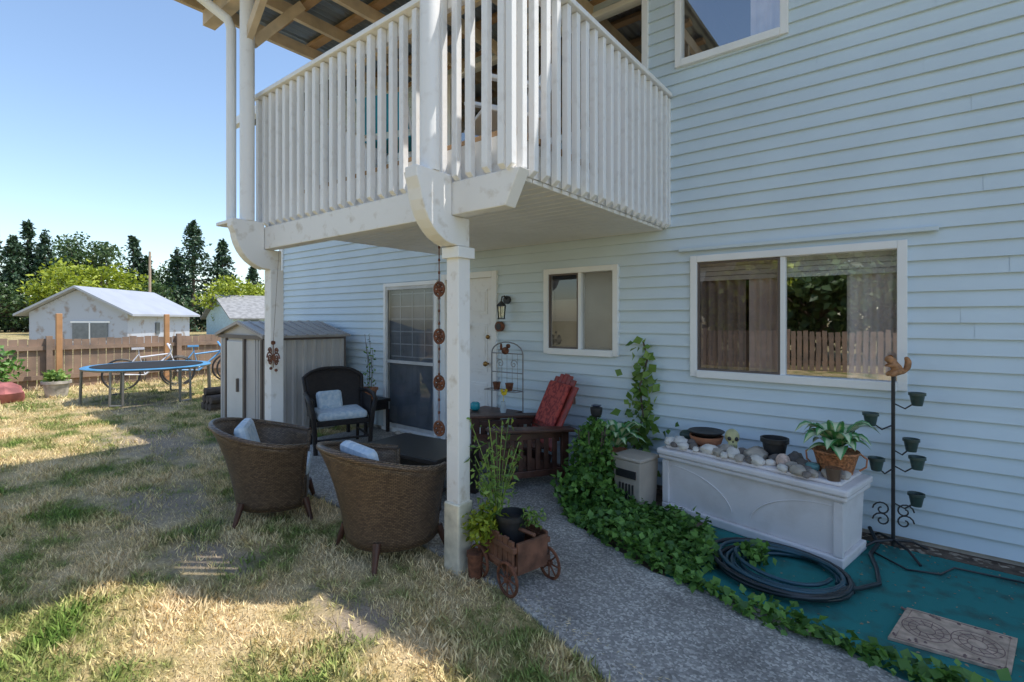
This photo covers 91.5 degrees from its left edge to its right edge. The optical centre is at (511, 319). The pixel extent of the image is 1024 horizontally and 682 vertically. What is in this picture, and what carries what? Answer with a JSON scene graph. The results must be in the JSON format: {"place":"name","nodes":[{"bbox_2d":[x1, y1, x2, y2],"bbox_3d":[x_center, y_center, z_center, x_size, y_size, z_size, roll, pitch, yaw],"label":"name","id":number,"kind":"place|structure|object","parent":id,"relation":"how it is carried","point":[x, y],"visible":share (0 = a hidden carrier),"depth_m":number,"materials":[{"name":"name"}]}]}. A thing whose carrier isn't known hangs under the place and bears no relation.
{"place":"outdoors","nodes":[
{"label":"outdoors","id":0,"kind":"place"},
{"bbox_2d":[13,285,199,344],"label":"white garage","id":1,"kind":"structure","parent":0,"point":[90,312],"depth_m":27.85,"materials":[{"name":"paint"}]},
{"bbox_2d":[72,323,107,340],"bbox_3d":[-23.464,0.700,27.730,1.800,1.000,0.030,0,0,-7],"label":"window","id":2,"kind":"structure","parent":1,"relation":"in","point":[79,330],"depth_m":27.71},
{"bbox_2d":[0,0,311,317],"label":"sky","id":3,"kind":"structure","parent":0,"point":[113,112],"materials":[{"name":"blue"}]},
{"bbox_2d":[0,327,610,681],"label":"lawn ground","id":4,"kind":"structure","parent":0,"point":[359,630],"depth_m":2.85,"materials":[{"name":"plant"}]},
{"bbox_2d":[0,382,24,403],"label":"red tarp pile","id":5,"kind":"object","parent":4,"relation":"on","point":[12,392],"visible":0.68,"depth_m":8.94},
{"bbox_2d":[0,345,30,381],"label":"garden shrub","id":6,"kind":"object","parent":4,"relation":"on","point":[6,364],"visible":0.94,"depth_m":9.89,"materials":[{"name":"green plant"}]},
{"bbox_2d":[0,234,33,331],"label":"fir tree","id":7,"kind":"object","parent":4,"relation":"on","point":[11,250],"visible":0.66,"depth_m":57.63,"materials":[{"name":"green plant"}]},
{"bbox_2d":[0,276,35,327],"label":"maple tree","id":8,"kind":"object","parent":4,"relation":"on","point":[13,303],"visible":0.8,"depth_m":55.78,"materials":[{"name":"green plant"}]},
{"bbox_2d":[0,218,46,331],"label":"fir tree","id":9,"kind":"object","parent":4,"relation":"on","point":[28,233],"visible":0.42,"depth_m":59.81,"materials":[{"name":"green plant"}]},
{"bbox_2d":[17,229,57,331],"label":"fir tree","id":10,"kind":"object","parent":4,"relation":"on","point":[43,250],"visible":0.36,"depth_m":59.68,"materials":[{"name":"green plant"}]},
{"bbox_2d":[17,263,92,305],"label":"yellow green tree","id":11,"kind":"object","parent":4,"relation":"on","point":[44,289],"visible":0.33,"depth_m":48.30,"materials":[{"name":"green plant"}]},
{"bbox_2d":[40,368,71,397],"bbox_3d":[-8.814,1.232,9.647,0.456,0.536,0.460,0,0,13],"label":"grey planter tub","id":12,"kind":"object","parent":4,"relation":"on","point":[54,383],"visible":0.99,"depth_m":9.55,"materials":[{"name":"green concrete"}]},
{"bbox_2d":[55,313,62,371],"bbox_3d":[-9.473,0.690,10.427,0.100,1.620,0.100,0,0,38],"label":"tall fence post","id":13,"kind":"object","parent":4,"relation":"on","point":[58,341],"visible":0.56,"depth_m":10.40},
{"bbox_2d":[50,231,126,284],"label":"cottonwood tree","id":14,"kind":"object","parent":4,"relation":"on","point":[103,251],"visible":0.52,"depth_m":68.00,"materials":[{"name":"green plant"}]},
{"bbox_2d":[43,256,154,294],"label":"yellow green tree","id":15,"kind":"object","parent":4,"relation":"on","point":[81,278],"visible":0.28,"depth_m":47.53,"materials":[{"name":"green plant"}]},
{"bbox_2d":[0,333,220,390],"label":"wooden fence","id":16,"kind":"object","parent":4,"relation":"on","point":[41,353],"visible":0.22,"depth_m":11.37,"materials":[{"name":"brown wood"}]},
{"bbox_2d":[118,235,146,285],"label":"fir tree","id":17,"kind":"object","parent":4,"relation":"on","point":[136,258],"visible":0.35,"depth_m":59.78,"materials":[{"name":"green plant"}]},
{"bbox_2d":[78,360,210,406],"bbox_3d":[-6.841,1.170,9.401,2.000,0.635,2.004,0,0,38],"label":"trampoline","id":18,"kind":"object","parent":4,"relation":"on","point":[122,368],"visible":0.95,"depth_m":8.99,"materials":[{"name":"metal"}]},
{"bbox_2d":[136,255,156,290],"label":"fir tree","id":19,"kind":"object","parent":4,"relation":"on","point":[144,269],"visible":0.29,"depth_m":59.94,"materials":[{"name":"green plant"}]},
{"bbox_2d":[101,343,195,390],"bbox_3d":[-7.858,1.021,10.842,1.678,0.977,0.441,0,0,-42],"label":"bicycle","id":20,"kind":"object","parent":4,"relation":"on","point":[160,372],"visible":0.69,"depth_m":10.76,"materials":[{"name":"white metal"}]},
{"bbox_2d":[148,251,150,291],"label":"utility pole","id":21,"kind":"object","parent":4,"relation":"on","point":[149,280],"visible":0.35,"depth_m":47.80,"materials":[{"name":"brown wood"}]},
{"bbox_2d":[128,261,182,301],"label":"maple tree","id":22,"kind":"object","parent":4,"relation":"on","point":[162,277],"visible":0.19,"depth_m":60.52,"materials":[{"name":"green plant"}]},
{"bbox_2d":[131,281,195,310],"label":"maple tree","id":23,"kind":"object","parent":4,"relation":"on","point":[156,288],"visible":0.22,"depth_m":50.80,"materials":[{"name":"green plant"}]},
{"bbox_2d":[164,314,169,381],"bbox_3d":[-8.301,0.690,11.986,0.100,1.620,0.100,0,0,38],"label":"tall fence post","id":24,"kind":"object","parent":4,"relation":"on","point":[166,331],"visible":0.54,"depth_m":11.94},
{"bbox_2d":[160,247,202,330],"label":"fir tree","id":25,"kind":"object","parent":4,"relation":"on","point":[177,264],"visible":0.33,"depth_m":60.68,"materials":[{"name":"green plant"}]},
{"bbox_2d":[162,341,220,383],"bbox_3d":[-7.319,1.021,11.844,1.678,0.977,0.441,0,0,-42],"label":"bicycle","id":26,"kind":"object","parent":4,"relation":"on","point":[213,363],"visible":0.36,"depth_m":11.77,"materials":[{"name":"blue metal"}]},
{"bbox_2d":[165,220,218,331],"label":"fir tree","id":27,"kind":"object","parent":4,"relation":"on","point":[192,232],"visible":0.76,"depth_m":59.62,"materials":[{"name":"green plant"}]},
{"bbox_2d":[201,386,220,410],"bbox_3d":[-4.874,1.310,8.314,0.456,0.368,0.400,0,0,38],"label":"log pile","id":28,"kind":"object","parent":4,"relation":"on","point":[211,398],"visible":0.55,"depth_m":8.17,"materials":[{"name":"brown wood"}]},
{"bbox_2d":[194,238,239,331],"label":"fir tree","id":29,"kind":"object","parent":4,"relation":"on","point":[224,260],"visible":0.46,"depth_m":61.68,"materials":[{"name":"green plant"}]},
{"bbox_2d":[190,274,264,320],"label":"yellow green tree","id":30,"kind":"object","parent":4,"relation":"on","point":[229,288],"visible":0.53,"depth_m":46.66,"materials":[{"name":"green plant"}]},
{"bbox_2d":[200,295,264,333],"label":"grey roof bungalow","id":31,"kind":"object","parent":4,"relation":"on","point":[230,310],"visible":0.3,"depth_m":45.28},
{"bbox_2d":[241,267,263,293],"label":"fir tree","id":32,"kind":"object","parent":4,"relation":"on","point":[253,275],"visible":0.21,"depth_m":62.05,"materials":[{"name":"green plant"}]},
{"bbox_2d":[208,417,314,528],"bbox_3d":[-1.924,1.133,3.864,0.736,0.746,0.824,0,0,-20],"label":"wicker armchair","id":33,"kind":"object","parent":4,"relation":"on","point":[268,463],"visible":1,"depth_m":3.61,"materials":[{"name":"brown wicker"}]},
{"bbox_2d":[214,320,349,429],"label":"metal garden shed","id":34,"kind":"structure","parent":4,"relation":"on","point":[308,345],"depth_m":6.63,"materials":[{"name":"metal"}]},
{"bbox_2d":[227,340,241,417],"bbox_3d":[-3.805,0.875,6.854,0.560,1.150,0.019,0,0,41],"label":"sliding door","id":35,"kind":"structure","parent":34,"relation":"in","point":[234,348],"depth_m":6.85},
{"bbox_2d":[316,440,446,575],"bbox_3d":[-0.864,1.133,3.213,0.736,0.746,0.824,0,0,-44],"label":"wicker armchair","id":36,"kind":"object","parent":4,"relation":"on","point":[388,502],"visible":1,"depth_m":2.98,"materials":[{"name":"brown wicker"}]},
{"bbox_2d":[174,0,671,574],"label":"wooden balcony","id":37,"kind":"structure","parent":4,"relation":"on","point":[312,174],"depth_m":3.40,"materials":[{"name":"white paint"}]},
{"bbox_2d":[266,255,279,371],"bbox_3d":[-2.017,-0.073,4.250,0.231,1.034,0.066,0,0,38],"label":"hanging scroll ornament","id":38,"kind":"object","parent":37,"relation":"hanging from","point":[273,357],"visible":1,"depth_m":4.24,"materials":[{"name":"metal"}]},
{"bbox_2d":[355,92,411,167],"bbox_3d":[-0.956,-1.433,4.094,0.464,0.813,0.570,0,0,18],"label":"turquoise folding chair","id":39,"kind":"object","parent":37,"relation":"on","point":[387,129],"visible":0.14,"depth_m":3.93,"materials":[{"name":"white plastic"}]},
{"bbox_2d":[433,246,444,435],"bbox_3d":[-0.447,0.059,3.059,0.098,1.319,0.021,0,0,38],"label":"hanging rust chain","id":40,"kind":"object","parent":37,"relation":"hanging from","point":[439,333],"visible":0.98,"depth_m":3.05,"materials":[{"name":"metal"}]},
{"bbox_2d":[464,74,540,138],"bbox_3d":[-0.016,-1.460,3.737,0.568,0.850,0.510,0,0,-22],"label":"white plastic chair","id":41,"kind":"object","parent":37,"relation":"on","point":[478,119],"visible":0.04,"depth_m":3.64,"materials":[{"name":"plastic"}]},
{"bbox_2d":[467,548,482,579],"bbox_3d":[-0.212,1.410,2.873,0.100,0.140,0.100,0,0,38],"label":"brown log planter","id":42,"kind":"object","parent":4,"relation":"on","point":[475,559],"visible":0.93,"depth_m":2.84,"materials":[{"name":"wood"}]},
{"bbox_2d":[566,489,702,575],"bbox_3d":[0.871,1.505,3.756,1.500,0.030,1.490,0,0,38],"label":"soil bed","id":43,"kind":"object","parent":4,"relation":"on","point":[659,496],"visible":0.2,"depth_m":3.31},
{"bbox_2d":[550,415,620,511],"bbox_3d":[0.622,1.161,4.019,0.576,0.764,0.607,0,0,38],"label":"climbing bush","id":44,"kind":"object","parent":43,"relation":"on","point":[584,474],"visible":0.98,"depth_m":3.99,"materials":[{"name":"green plant"}]},
{"bbox_2d":[590,404,602,470],"bbox_3d":[0.693,1.091,4.095,0.100,0.777,0.097,0,0,38],"label":"solar garden light","id":45,"kind":"object","parent":43,"relation":"on","point":[596,410],"visible":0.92,"depth_m":4.06,"materials":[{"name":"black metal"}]},
{"bbox_2d":[600,419,644,487],"bbox_3d":[0.890,1.168,4.252,0.466,0.623,0.409,0,0,-24],"label":"hosta plant","id":46,"kind":"object","parent":43,"relation":"on","point":[620,432],"visible":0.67,"depth_m":4.20,"materials":[{"name":"plant"}]},
{"bbox_2d":[611,448,659,504],"bbox_3d":[0.999,1.285,4.031,0.281,0.390,0.280,0,0,-42],"label":"beige ash container","id":47,"kind":"object","parent":43,"relation":"on","point":[635,472],"visible":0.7,"depth_m":3.94,"materials":[{"name":"plastic"}]},
{"bbox_2d":[283,0,1023,562],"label":"siding wall","id":48,"kind":"structure","parent":4,"relation":"on","point":[835,116],"depth_m":3.54,"materials":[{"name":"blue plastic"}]},
{"bbox_2d":[381,280,438,437],"bbox_3d":[-1.315,0.500,6.432,1.050,1.960,0.110,0,0,38],"label":"screen door frame","id":49,"kind":"object","parent":48,"relation":"attached to","point":[436,365],"visible":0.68,"depth_m":6.45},
{"bbox_2d":[386,284,433,434],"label":"screen door rails","id":50,"kind":"object","parent":49,"relation":"attached to","point":[411,428],"visible":0.76,"depth_m":6.51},
{"bbox_2d":[390,288,432,430],"bbox_3d":[-1.281,0.500,6.475,0.950,1.860,0.020,0,0,38],"label":"door panel","id":51,"kind":"structure","parent":49,"relation":"attached to","point":[411,394],"depth_m":6.48,"materials":[{"name":"glass"}]},
{"bbox_2d":[392,290,432,358],"bbox_3d":[-1.290,0.065,6.464,0.850,0.870,0.008,0,0,38],"label":"door grille","id":52,"kind":"object","parent":51,"relation":"attached to","point":[412,318],"depth_m":6.46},
{"bbox_2d":[441,270,497,438],"bbox_3d":[-0.498,0.455,5.797,0.880,1.990,0.070,0,0,38],"label":"entry door casing","id":53,"kind":"object","parent":48,"relation":"attached to","point":[487,274],"visible":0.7,"depth_m":5.72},
{"bbox_2d":[470,277,491,443],"bbox_3d":[-0.482,0.490,5.817,0.740,1.920,0.040,0,0,38],"label":"entry door slab","id":54,"kind":"structure","parent":53,"relation":"attached to","point":[478,284],"depth_m":5.67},
{"bbox_2d":[472,289,487,430],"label":"entry door panels","id":55,"kind":"object","parent":54,"relation":"attached to","point":[479,339],"visible":0.46,"depth_m":5.69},
{"bbox_2d":[447,55,496,145],"bbox_3d":[-0.406,-1.968,5.728,0.890,1.905,0.104,0,0,38],"label":"balcony door frame","id":56,"kind":"object","parent":48,"relation":"attached to","point":[449,100],"visible":0.13,"depth_m":5.95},
{"bbox_2d":[497,295,510,318],"bbox_3d":[-0.093,-0.129,5.357,0.110,0.258,0.158,0,0,38],"label":"wall lantern","id":57,"kind":"object","parent":48,"relation":"attached to","point":[506,300],"depth_m":5.34,"materials":[{"name":"black metal"}]},
{"bbox_2d":[461,44,589,140],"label":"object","id":58,"kind":"object","parent":48,"relation":"attached to","point":[478,87],"depth_m":6.57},
{"bbox_2d":[543,264,619,356],"bbox_3d":[0.670,-0.079,4.876,0.831,0.861,0.104,0,0,38],"label":"window frame","id":59,"kind":"object","parent":48,"relation":"attached to","point":[581,350],"visible":0.93,"depth_m":4.85,"materials":[{"name":"white plastic"}]},
{"bbox_2d":[549,273,577,348],"bbox_3d":[0.515,-0.081,4.982,0.345,0.746,0.014,0,0,38],"label":"window screen frame","id":60,"kind":"object","parent":59,"relation":"attached to","point":[550,346],"visible":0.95,"depth_m":5.05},
{"bbox_2d":[553,275,576,299],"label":"window pane","id":61,"kind":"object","parent":59,"relation":"attached to","point":[564,287],"depth_m":5.95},
{"bbox_2d":[553,299,576,346],"bbox_3d":[0.571,0.075,5.053,0.380,0.550,0.010,0,0,38],"label":"window pane","id":62,"kind":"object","parent":59,"relation":"attached to","point":[564,323],"depth_m":5.07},
{"bbox_2d":[585,271,611,349],"bbox_3d":[0.869,-0.070,4.817,0.380,0.840,0.010,0,0,38],"label":"window blind","id":63,"kind":"object","parent":59,"relation":"attached to","point":[598,310],"depth_m":4.83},
{"bbox_2d":[516,0,648,143],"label":"balcony window frame","id":64,"kind":"object","parent":48,"relation":"attached to","point":[616,8],"visible":0.14,"depth_m":4.55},
{"bbox_2d":[610,336,678,476],"bbox_3d":[1.146,0.853,4.371,0.632,1.408,0.288,0,0,24],"label":"wall vine","id":65,"kind":"object","parent":48,"relation":"attached to","point":[644,418],"depth_m":4.38,"materials":[{"name":"green plant"}]},
{"bbox_2d":[675,0,788,68],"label":"window frame","id":66,"kind":"object","parent":48,"relation":"attached to","point":[681,60],"visible":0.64,"depth_m":4.05,"materials":[{"name":"white plastic"}]},
{"bbox_2d":[751,0,779,35],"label":"curtain","id":67,"kind":"object","parent":66,"relation":"hanging from","point":[765,15],"depth_m":3.94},
{"bbox_2d":[690,239,906,390],"bbox_3d":[2.074,-0.024,3.764,1.427,1.009,0.104,0,0,38],"label":"living window frame","id":68,"kind":"object","parent":48,"relation":"attached to","point":[900,247],"visible":0.95,"depth_m":3.68,"materials":[{"name":"plastic"}]},
{"bbox_2d":[697,257,779,374],"bbox_3d":[1.792,-0.026,3.971,0.617,0.894,0.014,0,0,38],"label":"window frame","id":69,"kind":"object","parent":68,"relation":"attached to","point":[698,316],"visible":1,"depth_m":4.00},
{"bbox_2d":[700,250,896,280],"bbox_3d":[2.107,-0.418,3.811,1.370,0.196,0.008,0,0,38],"label":"living blind","id":70,"kind":"object","parent":68,"relation":"attached to","point":[756,271],"visible":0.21,"depth_m":3.71,"materials":[{"name":"fabric"}]},
{"bbox_2d":[679,226,938,251],"bbox_3d":[2.078,-0.585,3.718,1.680,0.030,0.030,0,0,38],"label":"window head trim","id":71,"kind":"structure","parent":48,"relation":"attached to","point":[860,234],"depth_m":3.60,"materials":[{"name":"white plastic"}]},
{"bbox_2d":[359,423,1023,566],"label":"foundation","id":72,"kind":"object","parent":4,"relation":"on","point":[1017,563],"depth_m":3.19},
{"bbox_2d":[557,484,1011,681],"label":"ivy groundcover","id":73,"kind":"object","parent":4,"relation":"on","point":[602,521],"visible":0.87,"depth_m":2.95,"materials":[{"name":"green plant"}]},
{"bbox_2d":[861,532,1023,576],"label":"rubble edging","id":74,"kind":"object","parent":4,"relation":"on","point":[952,553],"visible":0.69,"depth_m":3.14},
{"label":"gable walls","id":75,"kind":"object","parent":4,"relation":"on","visible":0},
{"bbox_2d":[746,258,960,377],"bbox_3d":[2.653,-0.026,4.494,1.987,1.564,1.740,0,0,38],"label":"window glass","id":76,"kind":"object","parent":75,"relation":"attached to","point":[816,325],"visible":0.08,"depth_m":5.19,"materials":[{"name":"glass"}]},
{"bbox_2d":[700,264,745,370],"bbox_3d":[1.734,-0.025,4.138,0.380,1.050,0.032,0,0,38],"label":"living curtain","id":77,"kind":"object","parent":76,"relation":"hanging from","point":[722,324],"visible":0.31,"depth_m":4.13,"materials":[{"name":"fabric"}]},
{"bbox_2d":[749,262,777,371],"bbox_3d":[2.001,-0.025,3.926,0.240,1.050,0.032,0,0,38],"label":"living curtain","id":78,"kind":"object","parent":76,"relation":"hanging from","point":[763,325],"visible":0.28,"depth_m":3.94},
{"bbox_2d":[847,255,896,380],"bbox_3d":[2.542,-0.025,3.498,0.320,1.050,0.032,0,0,38],"label":"living curtain","id":79,"kind":"object","parent":76,"relation":"hanging from","point":[871,321],"visible":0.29,"depth_m":3.52,"materials":[{"name":"fabric"}]},
{"bbox_2d":[308,427,907,681],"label":"concrete path","id":80,"kind":"structure","parent":0,"point":[642,619],"depth_m":2.46,"materials":[{"name":"concrete"}]},
{"bbox_2d":[302,366,377,455],"bbox_3d":[-2.038,1.031,5.840,0.770,0.904,0.766,0,0,-30],"label":"black wicker chair","id":81,"kind":"object","parent":80,"relation":"on","point":[335,395],"visible":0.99,"depth_m":5.87,"materials":[{"name":"wicker"}]},
{"bbox_2d":[346,396,390,434],"bbox_3d":[-1.891,1.260,6.550,0.440,0.440,0.400,0,0,38],"label":"black wicker table","id":82,"kind":"object","parent":80,"relation":"on","point":[382,403],"visible":0.39,"depth_m":6.53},
{"bbox_2d":[363,334,377,398],"bbox_3d":[-1.878,0.617,6.572,0.233,0.847,0.239,0,0,11],"label":"terracotta potted vine","id":83,"kind":"object","parent":82,"relation":"on","point":[373,387],"visible":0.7,"depth_m":6.54,"materials":[{"name":"green plant"}]},
{"bbox_2d":[368,433,480,510],"bbox_3d":[-0.795,1.280,4.279,0.900,0.400,0.560,0,0,33],"label":"wicker coffee table","id":84,"kind":"object","parent":80,"relation":"on","point":[418,450],"visible":0.47,"depth_m":4.22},
{"bbox_2d":[470,406,521,433],"bbox_3d":[-0.218,1.218,5.200,0.520,0.525,0.400,0,0,38],"label":"side table","id":85,"kind":"object","parent":80,"relation":"on","point":[485,409],"visible":0.26,"depth_m":5.17,"materials":[{"name":"brown wood"}]},
{"bbox_2d":[484,342,523,412],"bbox_3d":[-0.090,0.663,5.201,0.432,0.855,0.133,0,0,38],"label":"wire garden trellis","id":86,"kind":"object","parent":85,"relation":"on","point":[496,384],"visible":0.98,"depth_m":5.19,"materials":[{"name":"metal"}]},
{"bbox_2d":[471,519,560,597],"bbox_3d":[0.011,1.329,2.873,0.330,0.318,0.456,0,0,-38],"label":"wagon wheel planter","id":87,"kind":"object","parent":80,"relation":"on","point":[532,550],"visible":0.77,"depth_m":2.75,"materials":[{"name":"brown wood"}]},
{"bbox_2d":[495,507,527,556],"bbox_3d":[-0.001,1.238,2.897,0.190,0.225,0.190,0,0,38],"label":"black nursery pot","id":88,"kind":"object","parent":87,"relation":"on","point":[509,527],"visible":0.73,"depth_m":2.83,"materials":[{"name":"plastic"}]},
{"bbox_2d":[460,417,546,552],"bbox_3d":[-0.045,0.960,2.906,0.517,0.756,0.458,0,0,38],"label":"tomato plant","id":89,"kind":"object","parent":88,"relation":"in","point":[481,518],"visible":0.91,"depth_m":2.89,"materials":[{"name":"green plant"}]},
{"bbox_2d":[470,374,578,492],"bbox_3d":[0.113,1.004,4.667,0.916,0.952,0.830,0,0,-20],"label":"adirondack chair","id":90,"kind":"object","parent":80,"relation":"on","point":[546,430],"visible":0.84,"depth_m":4.45,"materials":[{"name":"red wood"}]},
{"bbox_2d":[665,524,1023,681],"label":"outdoor carpet","id":91,"kind":"object","parent":80,"relation":"on","point":[995,602],"visible":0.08,"depth_m":2.67,"materials":[{"name":"carpet"}]},
{"bbox_2d":[733,538,776,571],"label":"weeds by hose","id":92,"kind":"object","parent":91,"relation":"on","point":[756,553],"visible":1,"depth_m":3.01,"materials":[{"name":"green plant"}]},
{"bbox_2d":[657,443,872,569],"bbox_3d":[1.728,1.232,3.559,0.475,0.505,1.300,0,0,-39],"label":"resin storage box","id":93,"kind":"object","parent":91,"relation":"on","point":[820,515],"visible":0.92,"depth_m":3.28,"materials":[{"name":"plastic"}]},
{"bbox_2d":[688,427,724,445],"bbox_3d":[1.508,0.921,3.870,0.270,0.118,0.270,0,0,38],"label":"terracotta dish","id":94,"kind":"object","parent":93,"relation":"on","point":[701,436],"visible":0.93,"depth_m":3.81,"materials":[{"name":"orange ceramic"}]},
{"bbox_2d":[700,444,717,454],"bbox_3d":[1.443,0.953,3.644,0.140,0.077,0.088,0,0,36],"label":"white stone","id":95,"kind":"object","parent":93,"relation":"on","point":[707,449],"visible":0.88,"depth_m":3.62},
{"bbox_2d":[725,429,739,447],"bbox_3d":[1.642,0.884,3.720,0.102,0.132,0.136,0,0,18],"label":"skull ornament","id":96,"kind":"object","parent":93,"relation":"on","point":[732,436],"visible":0.86,"depth_m":3.67,"materials":[{"name":"beige ceramic"}]},
{"bbox_2d":[726,447,739,458],"bbox_3d":[1.566,0.950,3.530,0.092,0.084,0.142,0,0,17],"label":"white stone","id":97,"kind":"object","parent":93,"relation":"on","point":[732,452],"visible":0.73,"depth_m":3.50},
{"bbox_2d":[743,447,768,459],"bbox_3d":[1.697,0.945,3.483,0.124,0.098,0.161,0,0,-41],"label":"river stone","id":98,"kind":"object","parent":93,"relation":"on","point":[763,453],"visible":0.58,"depth_m":3.45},
{"bbox_2d":[750,455,764,465],"bbox_3d":[1.657,0.955,3.372,0.082,0.070,0.118,0,0,-6],"label":"white stone","id":99,"kind":"object","parent":93,"relation":"on","point":[757,460],"visible":0.98,"depth_m":3.34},
{"bbox_2d":[760,435,788,458],"bbox_3d":[1.841,0.905,3.496,0.184,0.150,0.184,0,0,38],"label":"black flower pot","id":100,"kind":"object","parent":93,"relation":"on","point":[775,444],"visible":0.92,"depth_m":3.44,"materials":[{"name":"plastic"}]},
{"bbox_2d":[776,454,789,463],"bbox_3d":[1.794,0.935,3.301,0.087,0.090,0.088,0,0,38],"label":"seashell ball","id":101,"kind":"object","parent":93,"relation":"on","point":[782,458],"visible":0.67,"depth_m":3.27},
{"bbox_2d":[787,451,803,461],"bbox_3d":[1.941,0.950,3.408,0.101,0.084,0.121,0,0,39],"label":"dark stone","id":102,"kind":"object","parent":93,"relation":"on","point":[794,456],"visible":0.55,"depth_m":3.38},
{"bbox_2d":[789,464,806,476],"bbox_3d":[1.810,0.955,3.159,0.079,0.070,0.128,0,0,-17],"label":"river stone","id":103,"kind":"object","parent":93,"relation":"on","point":[796,469],"visible":0.94,"depth_m":3.13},
{"bbox_2d":[825,466,842,481],"bbox_3d":[1.960,0.943,3.037,0.090,0.075,0.090,0,0,38],"label":"glass jar with sand","id":104,"kind":"object","parent":93,"relation":"on","point":[833,473],"visible":1,"depth_m":3.01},
{"bbox_2d":[795,420,880,475],"bbox_3d":[2.071,0.801,3.189,0.469,0.359,0.356,0,0,-19],"label":"hosta in basket","id":105,"kind":"object","parent":93,"relation":"on","point":[832,449],"visible":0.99,"depth_m":3.13,"materials":[{"name":"plant"}]},
{"bbox_2d":[700,546,1023,676],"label":"leaf litter","id":106,"kind":"object","parent":91,"relation":"on","point":[912,605],"visible":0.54,"depth_m":2.68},
{"bbox_2d":[710,526,1023,602],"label":"garden hose","id":107,"kind":"object","parent":91,"relation":"on","point":[845,588],"visible":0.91,"depth_m":2.79,"materials":[{"name":"rubber"}]},
{"bbox_2d":[862,377,928,566],"bbox_3d":[2.455,0.923,3.209,0.322,1.126,0.326,0,0,-45],"label":"plant stand","id":108,"kind":"object","parent":91,"relation":"on","point":[917,463],"visible":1,"depth_m":3.19,"materials":[{"name":"black metal"}]},
{"bbox_2d":[884,355,911,376],"bbox_3d":[2.474,0.298,3.197,0.155,0.138,0.068,0,0,8],"label":"squirrel figurine","id":109,"kind":"object","parent":108,"relation":"on","point":[896,367],"visible":1,"depth_m":3.18,"materials":[{"name":"brown plastic"}]},
{"bbox_2d":[888,606,1017,674],"bbox_3d":[2.036,1.473,2.304,0.470,0.020,0.360,0,0,38],"label":"patterned door mat","id":110,"kind":"object","parent":91,"relation":"on","point":[971,644],"visible":1,"depth_m":2.29,"materials":[{"name":"rubber"}]},
{"bbox_2d":[527,0,736,94],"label":"window glass","id":111,"kind":"object","parent":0,"point":[707,26],"visible":0.17,"depth_m":5.13,"materials":[{"name":"glass"}]},
{"bbox_2d":[714,0,750,39],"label":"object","id":112,"kind":"object","parent":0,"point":[736,14],"depth_m":5.67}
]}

